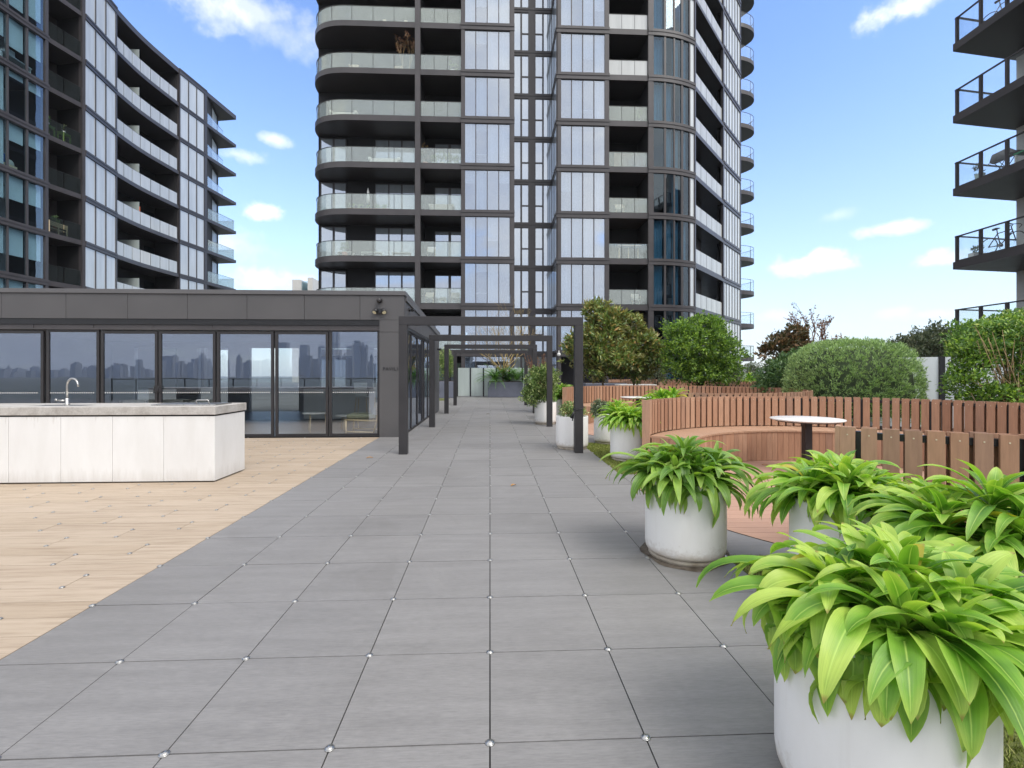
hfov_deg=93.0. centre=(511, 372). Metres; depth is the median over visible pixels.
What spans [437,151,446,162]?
potted plant
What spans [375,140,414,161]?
balcony door
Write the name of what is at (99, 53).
frosted window
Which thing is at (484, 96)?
window
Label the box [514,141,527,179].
window
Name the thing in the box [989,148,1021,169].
barbecue
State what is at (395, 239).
balcony door
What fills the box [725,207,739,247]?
side window
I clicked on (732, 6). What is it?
side window
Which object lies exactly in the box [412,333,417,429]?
side window
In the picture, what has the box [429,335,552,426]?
pergola frame
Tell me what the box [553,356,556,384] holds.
return window
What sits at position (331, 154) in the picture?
balcony door
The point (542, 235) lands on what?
window
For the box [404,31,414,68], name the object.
dry palm
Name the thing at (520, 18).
window
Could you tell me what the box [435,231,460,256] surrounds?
balcony door
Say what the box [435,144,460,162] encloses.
balcony door
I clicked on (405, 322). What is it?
pergola frame
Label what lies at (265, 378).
ground
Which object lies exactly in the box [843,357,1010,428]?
frosted screen
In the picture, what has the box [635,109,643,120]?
potted plant
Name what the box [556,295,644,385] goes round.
magnolia tree
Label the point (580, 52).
window
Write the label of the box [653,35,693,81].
corner window
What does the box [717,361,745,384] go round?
grey shrub
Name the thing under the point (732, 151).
side window
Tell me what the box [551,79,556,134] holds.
return window
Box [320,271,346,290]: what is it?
balcony door
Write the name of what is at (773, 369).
dark shrub
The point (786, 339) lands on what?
magnolia tree
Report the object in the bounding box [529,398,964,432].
garden bed
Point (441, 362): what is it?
column shrub
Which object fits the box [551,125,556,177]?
return window
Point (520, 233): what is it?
window
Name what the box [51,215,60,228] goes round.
potted plant
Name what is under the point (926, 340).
tree
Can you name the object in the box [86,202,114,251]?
frosted window
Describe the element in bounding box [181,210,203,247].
frosted window
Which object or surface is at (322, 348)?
balcony door
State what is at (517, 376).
cycad
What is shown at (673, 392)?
potted plant
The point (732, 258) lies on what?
side window
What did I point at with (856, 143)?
sky
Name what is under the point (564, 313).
window
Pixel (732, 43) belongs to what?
side window
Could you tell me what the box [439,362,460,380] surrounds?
balcony door
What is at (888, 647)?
potted plant
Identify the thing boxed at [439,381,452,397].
planter box
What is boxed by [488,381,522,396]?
planter box
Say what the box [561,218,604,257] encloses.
window
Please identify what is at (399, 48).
dry palm
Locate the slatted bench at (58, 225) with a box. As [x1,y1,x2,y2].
[49,220,67,236]
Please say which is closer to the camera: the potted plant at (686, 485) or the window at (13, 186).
the potted plant at (686, 485)
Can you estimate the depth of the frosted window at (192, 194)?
44.94 m
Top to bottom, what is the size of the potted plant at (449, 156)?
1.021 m
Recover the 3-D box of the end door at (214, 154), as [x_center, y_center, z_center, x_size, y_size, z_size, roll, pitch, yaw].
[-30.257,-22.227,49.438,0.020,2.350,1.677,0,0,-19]
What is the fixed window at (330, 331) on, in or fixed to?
in the pavilion
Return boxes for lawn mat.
[439,398,1023,767]
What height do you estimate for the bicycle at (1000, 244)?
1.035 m
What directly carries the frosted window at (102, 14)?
in the apartment block
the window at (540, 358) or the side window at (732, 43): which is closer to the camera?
the window at (540, 358)
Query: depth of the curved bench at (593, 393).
14.73 m
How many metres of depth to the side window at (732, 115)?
40.25 m
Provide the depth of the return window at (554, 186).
33.08 m
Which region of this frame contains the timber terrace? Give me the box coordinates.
[0,437,378,659]
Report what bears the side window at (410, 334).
in the pavilion
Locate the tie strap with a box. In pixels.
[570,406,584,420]
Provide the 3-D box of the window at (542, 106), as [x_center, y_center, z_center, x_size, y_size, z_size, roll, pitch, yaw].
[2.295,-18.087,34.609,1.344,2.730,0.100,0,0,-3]
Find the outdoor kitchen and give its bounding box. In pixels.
[0,378,245,482]
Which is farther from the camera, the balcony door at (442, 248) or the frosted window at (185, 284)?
the frosted window at (185, 284)
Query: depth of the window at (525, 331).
34.51 m
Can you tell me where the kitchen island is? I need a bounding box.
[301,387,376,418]
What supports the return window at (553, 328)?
in the apartment tower
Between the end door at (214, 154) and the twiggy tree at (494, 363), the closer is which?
the twiggy tree at (494, 363)
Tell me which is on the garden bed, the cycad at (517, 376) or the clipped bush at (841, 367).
the clipped bush at (841, 367)
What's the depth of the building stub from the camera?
73.61 m
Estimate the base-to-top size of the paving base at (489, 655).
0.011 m
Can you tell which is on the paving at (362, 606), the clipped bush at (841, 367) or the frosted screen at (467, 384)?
the frosted screen at (467, 384)
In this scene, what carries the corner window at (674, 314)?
in the apartment tower
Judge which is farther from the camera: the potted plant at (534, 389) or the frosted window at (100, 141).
the frosted window at (100, 141)
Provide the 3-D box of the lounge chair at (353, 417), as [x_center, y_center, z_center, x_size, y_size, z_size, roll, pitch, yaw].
[-3.330,0.993,11.191,0.839,0.840,0.660,0,0,-3]
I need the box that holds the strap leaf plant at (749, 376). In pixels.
[742,372,756,381]
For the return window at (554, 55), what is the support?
in the apartment tower
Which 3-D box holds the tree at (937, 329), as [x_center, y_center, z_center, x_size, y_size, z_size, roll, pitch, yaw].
[15.776,0.152,18.009,2.247,4.512,2.217,0,0,32]
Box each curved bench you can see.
[562,385,812,427]
[608,379,680,395]
[642,396,1023,522]
[659,381,779,392]
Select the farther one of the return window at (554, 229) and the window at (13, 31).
the return window at (554, 229)
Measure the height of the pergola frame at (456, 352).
2.380 m
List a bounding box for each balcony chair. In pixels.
[425,292,433,300]
[427,247,435,255]
[451,293,459,300]
[615,204,623,211]
[631,294,640,303]
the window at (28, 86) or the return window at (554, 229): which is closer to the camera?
the window at (28, 86)
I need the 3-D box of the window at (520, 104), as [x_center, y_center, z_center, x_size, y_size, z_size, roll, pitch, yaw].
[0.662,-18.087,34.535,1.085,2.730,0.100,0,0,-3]
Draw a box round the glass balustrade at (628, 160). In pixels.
[614,153,646,166]
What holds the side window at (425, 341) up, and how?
in the pavilion
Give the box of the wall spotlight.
[372,308,385,313]
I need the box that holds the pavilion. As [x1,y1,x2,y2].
[0,288,439,437]
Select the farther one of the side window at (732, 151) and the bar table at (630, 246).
the side window at (732, 151)
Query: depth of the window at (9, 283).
28.64 m
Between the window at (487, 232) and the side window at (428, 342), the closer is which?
the side window at (428, 342)
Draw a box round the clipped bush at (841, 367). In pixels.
[780,336,931,426]
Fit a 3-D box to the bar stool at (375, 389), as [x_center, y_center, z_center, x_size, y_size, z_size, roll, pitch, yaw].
[-3.852,0.849,14.321,0.424,1.121,0.459,0,0,-3]
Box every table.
[49,125,54,136]
[57,131,70,143]
[302,412,325,431]
[336,414,358,430]
[337,251,354,254]
[361,252,381,255]
[392,252,410,255]
[615,384,656,385]
[616,245,640,257]
[621,396,648,406]
[769,416,846,470]
[1013,150,1023,162]
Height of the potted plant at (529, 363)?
2.120 m
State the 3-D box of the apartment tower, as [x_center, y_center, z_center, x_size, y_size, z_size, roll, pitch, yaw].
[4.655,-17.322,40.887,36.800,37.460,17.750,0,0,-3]
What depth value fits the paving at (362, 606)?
2.56 m
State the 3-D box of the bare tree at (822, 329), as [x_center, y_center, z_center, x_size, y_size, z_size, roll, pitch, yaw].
[10.630,-0.568,17.295,1.922,3.962,2.902,0,0,10]
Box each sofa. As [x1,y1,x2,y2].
[329,110,357,114]
[368,157,401,161]
[429,204,454,209]
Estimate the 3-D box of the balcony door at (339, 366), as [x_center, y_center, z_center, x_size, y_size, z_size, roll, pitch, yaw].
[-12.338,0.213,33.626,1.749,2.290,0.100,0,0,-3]
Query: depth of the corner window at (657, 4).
32.71 m
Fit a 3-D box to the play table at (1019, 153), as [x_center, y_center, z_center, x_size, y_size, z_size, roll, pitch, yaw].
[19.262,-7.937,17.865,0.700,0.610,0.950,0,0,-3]
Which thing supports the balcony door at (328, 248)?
in the apartment tower
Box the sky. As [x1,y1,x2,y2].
[112,0,1015,375]
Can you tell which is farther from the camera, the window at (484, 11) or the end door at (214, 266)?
the end door at (214, 266)
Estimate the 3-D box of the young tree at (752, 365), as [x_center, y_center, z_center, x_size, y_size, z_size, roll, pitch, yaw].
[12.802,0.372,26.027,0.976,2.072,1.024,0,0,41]
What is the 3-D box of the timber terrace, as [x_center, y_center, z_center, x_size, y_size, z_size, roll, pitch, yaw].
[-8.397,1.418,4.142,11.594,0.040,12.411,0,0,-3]
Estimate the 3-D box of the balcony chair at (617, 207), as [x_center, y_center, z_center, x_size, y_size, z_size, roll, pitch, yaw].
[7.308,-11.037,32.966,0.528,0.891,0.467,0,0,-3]
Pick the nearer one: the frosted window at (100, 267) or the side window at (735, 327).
the frosted window at (100, 267)
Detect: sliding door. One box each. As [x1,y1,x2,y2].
[0,331,44,402]
[46,329,100,402]
[101,331,158,402]
[158,331,216,402]
[217,331,273,435]
[275,332,328,435]
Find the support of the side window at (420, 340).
in the pavilion
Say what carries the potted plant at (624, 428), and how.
on the lawn at (600, 448)
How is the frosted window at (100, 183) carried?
in the apartment block
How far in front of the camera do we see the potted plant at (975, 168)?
19.59 m
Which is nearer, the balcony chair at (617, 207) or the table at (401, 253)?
the table at (401, 253)
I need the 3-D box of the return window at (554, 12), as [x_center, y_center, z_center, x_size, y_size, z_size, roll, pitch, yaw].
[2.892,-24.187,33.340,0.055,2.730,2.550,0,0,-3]
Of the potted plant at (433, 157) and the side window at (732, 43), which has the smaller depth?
the potted plant at (433, 157)
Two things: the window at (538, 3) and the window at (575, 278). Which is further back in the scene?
the window at (538, 3)
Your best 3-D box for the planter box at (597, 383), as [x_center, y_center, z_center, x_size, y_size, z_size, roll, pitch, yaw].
[5.431,0.968,25.972,3.200,0.880,0.800,0,0,-3]
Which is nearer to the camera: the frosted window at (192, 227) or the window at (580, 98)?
the window at (580, 98)
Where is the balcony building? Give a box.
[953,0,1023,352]
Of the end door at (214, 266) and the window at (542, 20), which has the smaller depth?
the window at (542, 20)
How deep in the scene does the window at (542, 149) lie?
34.58 m
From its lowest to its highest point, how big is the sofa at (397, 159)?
0.800 m
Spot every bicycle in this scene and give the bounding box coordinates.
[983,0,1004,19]
[983,223,1023,250]
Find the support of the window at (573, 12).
in the apartment tower
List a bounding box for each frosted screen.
[457,368,529,396]
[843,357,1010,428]
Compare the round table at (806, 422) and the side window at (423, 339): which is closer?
the round table at (806, 422)
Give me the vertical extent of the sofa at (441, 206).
0.800 m
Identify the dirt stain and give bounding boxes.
[640,542,729,571]
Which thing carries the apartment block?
on the podium
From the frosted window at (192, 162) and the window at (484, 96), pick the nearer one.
the window at (484, 96)
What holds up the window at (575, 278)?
in the apartment tower
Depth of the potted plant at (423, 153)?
32.31 m
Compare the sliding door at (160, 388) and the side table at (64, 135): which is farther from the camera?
the side table at (64, 135)
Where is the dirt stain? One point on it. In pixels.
(644, 549)
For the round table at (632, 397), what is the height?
0.745 m
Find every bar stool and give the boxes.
[353,383,370,419]
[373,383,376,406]
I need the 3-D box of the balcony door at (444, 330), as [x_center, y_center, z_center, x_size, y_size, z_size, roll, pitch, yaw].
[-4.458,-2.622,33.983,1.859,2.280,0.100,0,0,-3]
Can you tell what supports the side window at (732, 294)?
in the apartment tower
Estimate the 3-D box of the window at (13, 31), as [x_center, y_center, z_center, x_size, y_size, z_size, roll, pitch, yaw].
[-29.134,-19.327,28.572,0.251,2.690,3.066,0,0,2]
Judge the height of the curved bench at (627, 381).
1.004 m
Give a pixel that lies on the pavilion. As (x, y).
(54, 340)
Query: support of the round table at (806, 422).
on the seating deck at (740, 522)
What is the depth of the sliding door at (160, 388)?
10.50 m
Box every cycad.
[475,366,513,388]
[488,369,522,380]
[498,367,530,383]
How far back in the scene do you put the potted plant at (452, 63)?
32.37 m
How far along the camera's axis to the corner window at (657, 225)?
32.77 m
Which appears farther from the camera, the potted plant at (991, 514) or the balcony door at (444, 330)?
the balcony door at (444, 330)
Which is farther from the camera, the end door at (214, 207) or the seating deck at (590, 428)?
the end door at (214, 207)
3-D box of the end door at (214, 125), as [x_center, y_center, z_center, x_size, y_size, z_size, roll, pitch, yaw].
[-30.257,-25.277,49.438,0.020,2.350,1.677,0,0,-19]
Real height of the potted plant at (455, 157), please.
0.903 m
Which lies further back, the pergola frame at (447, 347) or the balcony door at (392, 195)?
the balcony door at (392, 195)
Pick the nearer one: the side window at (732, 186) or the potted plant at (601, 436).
the potted plant at (601, 436)
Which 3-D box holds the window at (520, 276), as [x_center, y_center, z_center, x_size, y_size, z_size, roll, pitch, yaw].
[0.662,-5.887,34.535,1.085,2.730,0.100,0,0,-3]
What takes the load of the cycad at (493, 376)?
in the planter box at (512, 389)
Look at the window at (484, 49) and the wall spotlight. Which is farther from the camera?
the window at (484, 49)
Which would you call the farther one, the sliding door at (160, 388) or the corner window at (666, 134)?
the corner window at (666, 134)
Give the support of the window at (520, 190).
in the apartment tower
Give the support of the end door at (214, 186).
in the apartment block
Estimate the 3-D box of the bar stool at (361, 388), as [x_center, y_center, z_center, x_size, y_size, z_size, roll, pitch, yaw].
[-4.401,0.849,14.296,0.424,1.121,0.459,0,0,-3]
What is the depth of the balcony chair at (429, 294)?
32.58 m
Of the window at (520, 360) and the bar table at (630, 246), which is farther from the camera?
the window at (520, 360)
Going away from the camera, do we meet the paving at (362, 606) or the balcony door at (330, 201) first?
the paving at (362, 606)
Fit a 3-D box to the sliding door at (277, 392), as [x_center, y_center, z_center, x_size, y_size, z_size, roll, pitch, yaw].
[-4.583,0.244,10.619,1.135,2.272,0.050,0,0,-3]
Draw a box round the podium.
[138,382,298,410]
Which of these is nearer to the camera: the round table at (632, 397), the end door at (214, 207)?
the round table at (632, 397)
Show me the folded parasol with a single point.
(368, 198)
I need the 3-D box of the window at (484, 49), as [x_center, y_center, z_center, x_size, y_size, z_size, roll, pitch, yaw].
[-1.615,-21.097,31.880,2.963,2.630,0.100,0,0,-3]
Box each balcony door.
[320,138,346,163]
[320,182,346,210]
[320,227,346,256]
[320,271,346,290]
[322,348,346,349]
[322,359,346,386]
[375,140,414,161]
[375,184,414,208]
[375,228,414,255]
[375,272,414,301]
[375,360,376,382]
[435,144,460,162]
[435,187,460,209]
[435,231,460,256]
[435,275,460,302]
[435,326,460,349]
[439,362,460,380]
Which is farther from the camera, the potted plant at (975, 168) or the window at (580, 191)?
the window at (580, 191)
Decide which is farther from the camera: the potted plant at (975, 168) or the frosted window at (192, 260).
the frosted window at (192, 260)
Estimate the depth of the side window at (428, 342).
15.34 m
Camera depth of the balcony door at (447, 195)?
33.96 m
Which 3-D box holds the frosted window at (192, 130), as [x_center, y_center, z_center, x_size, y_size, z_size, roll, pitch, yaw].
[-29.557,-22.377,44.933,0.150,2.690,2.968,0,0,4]
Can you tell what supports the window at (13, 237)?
in the apartment block
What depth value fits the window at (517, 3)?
34.51 m
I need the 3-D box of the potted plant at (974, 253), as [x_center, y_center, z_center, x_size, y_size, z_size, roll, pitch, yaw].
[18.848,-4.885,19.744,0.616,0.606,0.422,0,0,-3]
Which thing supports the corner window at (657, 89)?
in the apartment tower
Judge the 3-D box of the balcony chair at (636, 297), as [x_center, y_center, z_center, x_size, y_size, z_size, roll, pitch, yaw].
[8.416,-4.936,33.016,0.528,0.891,0.467,0,0,-3]
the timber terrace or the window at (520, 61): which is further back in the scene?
the window at (520, 61)
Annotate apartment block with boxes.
[0,0,235,388]
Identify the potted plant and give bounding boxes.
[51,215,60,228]
[340,241,348,254]
[421,141,429,162]
[429,154,437,162]
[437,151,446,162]
[444,153,453,162]
[448,60,457,69]
[453,155,460,162]
[518,363,562,424]
[524,354,553,410]
[553,383,572,414]
[556,401,588,449]
[589,398,631,444]
[597,403,660,461]
[600,434,768,566]
[630,386,690,410]
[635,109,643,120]
[696,518,1023,767]
[744,449,923,553]
[838,459,1023,577]
[968,245,983,256]
[972,162,989,178]
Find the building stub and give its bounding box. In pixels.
[292,278,317,381]
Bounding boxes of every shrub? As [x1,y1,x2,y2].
[439,347,452,379]
[647,359,669,390]
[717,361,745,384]
[750,346,802,392]
[935,307,1023,402]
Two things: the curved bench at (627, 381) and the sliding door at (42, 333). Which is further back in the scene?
the curved bench at (627, 381)
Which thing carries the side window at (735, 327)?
in the apartment tower
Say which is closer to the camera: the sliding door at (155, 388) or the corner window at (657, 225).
the sliding door at (155, 388)
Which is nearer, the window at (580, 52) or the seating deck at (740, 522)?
the seating deck at (740, 522)
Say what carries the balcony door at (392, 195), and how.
in the apartment tower
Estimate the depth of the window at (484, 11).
31.85 m
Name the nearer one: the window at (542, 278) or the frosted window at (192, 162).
the window at (542, 278)
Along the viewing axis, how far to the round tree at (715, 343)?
15.89 m
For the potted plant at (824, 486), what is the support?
on the lawn mat
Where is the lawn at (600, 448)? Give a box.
[587,442,1023,767]
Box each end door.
[212,108,216,129]
[212,139,216,160]
[212,169,216,191]
[212,200,216,221]
[212,230,216,252]
[212,261,216,283]
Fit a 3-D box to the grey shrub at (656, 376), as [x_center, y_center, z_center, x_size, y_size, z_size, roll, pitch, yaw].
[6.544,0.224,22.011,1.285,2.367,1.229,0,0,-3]
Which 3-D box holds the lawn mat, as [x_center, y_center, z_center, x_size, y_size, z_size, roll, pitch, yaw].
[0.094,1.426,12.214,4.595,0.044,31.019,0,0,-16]
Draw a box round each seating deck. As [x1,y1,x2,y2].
[588,419,634,434]
[640,460,945,542]
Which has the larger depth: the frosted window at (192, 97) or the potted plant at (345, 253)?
the frosted window at (192, 97)
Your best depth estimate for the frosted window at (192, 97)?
44.94 m
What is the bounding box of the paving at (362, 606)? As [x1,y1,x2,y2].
[0,396,788,767]
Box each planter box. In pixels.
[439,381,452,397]
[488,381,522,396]
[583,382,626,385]
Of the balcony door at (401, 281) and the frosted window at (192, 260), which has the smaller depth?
the balcony door at (401, 281)
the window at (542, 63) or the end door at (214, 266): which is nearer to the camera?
the window at (542, 63)
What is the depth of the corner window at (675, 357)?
32.81 m
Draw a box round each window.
[0,9,42,71]
[0,62,43,122]
[0,116,43,173]
[0,170,43,229]
[0,224,42,278]
[0,277,43,287]
[5,0,40,23]
[86,0,114,44]
[86,20,114,85]
[86,66,114,127]
[86,111,114,168]
[86,156,114,210]
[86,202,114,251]
[86,247,114,288]
[181,75,203,118]
[181,108,203,151]
[181,142,203,183]
[181,176,203,215]
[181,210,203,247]
[181,244,203,279]
[181,278,203,288]
[329,330,378,435]
[409,332,411,431]
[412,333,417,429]
[418,336,422,424]
[423,339,423,421]
[424,339,427,420]
[428,342,428,417]
[465,0,509,22]
[465,30,509,69]
[465,76,509,116]
[465,123,509,162]
[465,170,509,209]
[465,216,509,256]
[465,263,509,302]
[465,310,509,349]
[465,356,509,367]
[514,0,527,6]
[514,12,527,50]
[514,55,527,93]
[514,98,527,136]
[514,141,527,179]
[514,184,527,222]
[514,227,527,265]
[514,270,527,308]
[514,313,527,349]
[514,356,523,367]
[535,0,550,7]
[535,13,550,50]
[535,56,550,93]
[535,99,550,136]
[535,142,550,179]
[535,185,550,222]
[535,228,550,265]
[535,271,550,308]
[535,314,550,351]
[537,356,545,366]
[551,0,556,48]
[551,33,556,91]
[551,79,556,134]
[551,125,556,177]
[551,171,556,221]
[551,218,556,264]
[551,264,556,307]
[551,310,556,350]
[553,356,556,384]
[561,0,604,25]
[561,33,604,72]
[561,79,604,118]
[561,125,604,164]
[561,171,604,210]
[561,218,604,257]
[561,264,604,303]
[561,310,600,331]
[653,0,693,36]
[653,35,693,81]
[653,81,693,126]
[653,127,693,171]
[653,173,693,216]
[653,219,693,260]
[653,265,693,305]
[653,311,693,346]
[653,357,681,378]
[725,0,739,33]
[725,16,739,69]
[725,54,739,104]
[725,92,739,140]
[725,131,739,176]
[725,169,739,212]
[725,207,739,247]
[725,245,739,283]
[725,283,739,319]
[725,321,739,354]
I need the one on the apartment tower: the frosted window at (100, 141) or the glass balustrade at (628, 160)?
the glass balustrade at (628, 160)
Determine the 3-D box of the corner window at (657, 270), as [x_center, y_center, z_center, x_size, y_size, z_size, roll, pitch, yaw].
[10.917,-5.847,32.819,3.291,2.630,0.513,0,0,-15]
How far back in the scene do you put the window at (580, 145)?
32.14 m
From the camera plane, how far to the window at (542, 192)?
34.58 m
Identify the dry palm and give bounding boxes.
[394,34,408,68]
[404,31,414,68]
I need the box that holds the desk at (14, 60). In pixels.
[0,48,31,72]
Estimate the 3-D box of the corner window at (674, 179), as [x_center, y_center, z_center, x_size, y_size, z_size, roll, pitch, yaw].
[10.933,-11.947,32.762,3.291,2.630,0.396,0,0,-15]
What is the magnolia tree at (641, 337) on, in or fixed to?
on the garden bed
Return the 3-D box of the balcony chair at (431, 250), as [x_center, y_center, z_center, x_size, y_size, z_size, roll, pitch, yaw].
[-5.385,-7.987,32.391,0.528,0.891,0.467,0,0,-3]
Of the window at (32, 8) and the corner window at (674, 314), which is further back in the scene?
the corner window at (674, 314)
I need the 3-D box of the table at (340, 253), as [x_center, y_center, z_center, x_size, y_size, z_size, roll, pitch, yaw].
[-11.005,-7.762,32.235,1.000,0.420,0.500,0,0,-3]
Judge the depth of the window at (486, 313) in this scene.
32.04 m
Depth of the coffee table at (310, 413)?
11.39 m
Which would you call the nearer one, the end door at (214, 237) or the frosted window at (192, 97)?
the frosted window at (192, 97)
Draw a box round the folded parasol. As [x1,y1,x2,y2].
[366,189,369,203]
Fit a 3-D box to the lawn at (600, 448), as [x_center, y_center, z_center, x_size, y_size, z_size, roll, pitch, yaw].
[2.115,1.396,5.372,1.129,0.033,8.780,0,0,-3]
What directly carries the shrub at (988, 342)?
on the garden bed
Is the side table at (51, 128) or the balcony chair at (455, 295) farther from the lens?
the balcony chair at (455, 295)
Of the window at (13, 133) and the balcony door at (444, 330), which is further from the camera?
the balcony door at (444, 330)
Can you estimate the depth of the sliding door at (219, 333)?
10.56 m
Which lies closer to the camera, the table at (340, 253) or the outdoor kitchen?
the outdoor kitchen
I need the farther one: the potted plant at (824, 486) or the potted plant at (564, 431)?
the potted plant at (564, 431)
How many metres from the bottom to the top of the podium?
24.955 m
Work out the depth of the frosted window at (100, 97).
34.24 m
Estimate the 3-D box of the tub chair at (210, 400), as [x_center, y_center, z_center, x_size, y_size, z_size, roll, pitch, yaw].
[-7.494,1.040,11.858,0.720,0.744,0.650,0,0,-3]
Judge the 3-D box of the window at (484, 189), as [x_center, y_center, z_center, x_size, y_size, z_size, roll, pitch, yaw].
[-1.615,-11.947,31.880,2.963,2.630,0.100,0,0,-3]
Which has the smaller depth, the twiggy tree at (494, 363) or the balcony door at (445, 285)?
the twiggy tree at (494, 363)
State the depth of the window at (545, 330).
34.58 m
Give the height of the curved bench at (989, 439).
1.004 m
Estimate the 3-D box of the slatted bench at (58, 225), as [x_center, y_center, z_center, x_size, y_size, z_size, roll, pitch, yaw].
[-29.329,-9.202,31.157,0.535,0.800,1.375,0,0,-3]
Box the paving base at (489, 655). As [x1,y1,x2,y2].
[298,410,490,767]
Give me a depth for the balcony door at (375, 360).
33.73 m
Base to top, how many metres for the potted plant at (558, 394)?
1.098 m
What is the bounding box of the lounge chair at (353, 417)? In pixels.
[345,402,376,432]
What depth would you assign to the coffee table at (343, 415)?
11.67 m
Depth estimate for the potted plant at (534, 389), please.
13.15 m
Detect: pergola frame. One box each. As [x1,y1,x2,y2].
[399,316,582,454]
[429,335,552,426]
[444,344,536,413]
[453,350,527,404]
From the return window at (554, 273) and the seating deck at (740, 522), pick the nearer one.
the seating deck at (740, 522)
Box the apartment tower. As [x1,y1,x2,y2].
[315,0,753,386]
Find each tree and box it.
[461,298,540,380]
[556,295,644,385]
[613,312,666,385]
[654,310,753,392]
[743,361,761,376]
[753,321,814,362]
[772,302,846,345]
[887,330,950,356]
[905,316,973,356]
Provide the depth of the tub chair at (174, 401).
12.15 m
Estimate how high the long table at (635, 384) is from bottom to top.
0.930 m
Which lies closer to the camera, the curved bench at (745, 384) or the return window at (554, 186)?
the curved bench at (745, 384)
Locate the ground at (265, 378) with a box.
[221,376,291,381]
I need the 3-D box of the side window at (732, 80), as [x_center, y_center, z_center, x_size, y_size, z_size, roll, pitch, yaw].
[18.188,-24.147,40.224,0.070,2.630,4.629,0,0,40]
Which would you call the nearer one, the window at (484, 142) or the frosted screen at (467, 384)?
the frosted screen at (467, 384)
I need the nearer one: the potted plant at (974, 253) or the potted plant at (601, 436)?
the potted plant at (601, 436)
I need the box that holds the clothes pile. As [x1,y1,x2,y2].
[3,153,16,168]
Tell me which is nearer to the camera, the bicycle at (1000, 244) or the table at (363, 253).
the bicycle at (1000, 244)
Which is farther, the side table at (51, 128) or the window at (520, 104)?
the window at (520, 104)

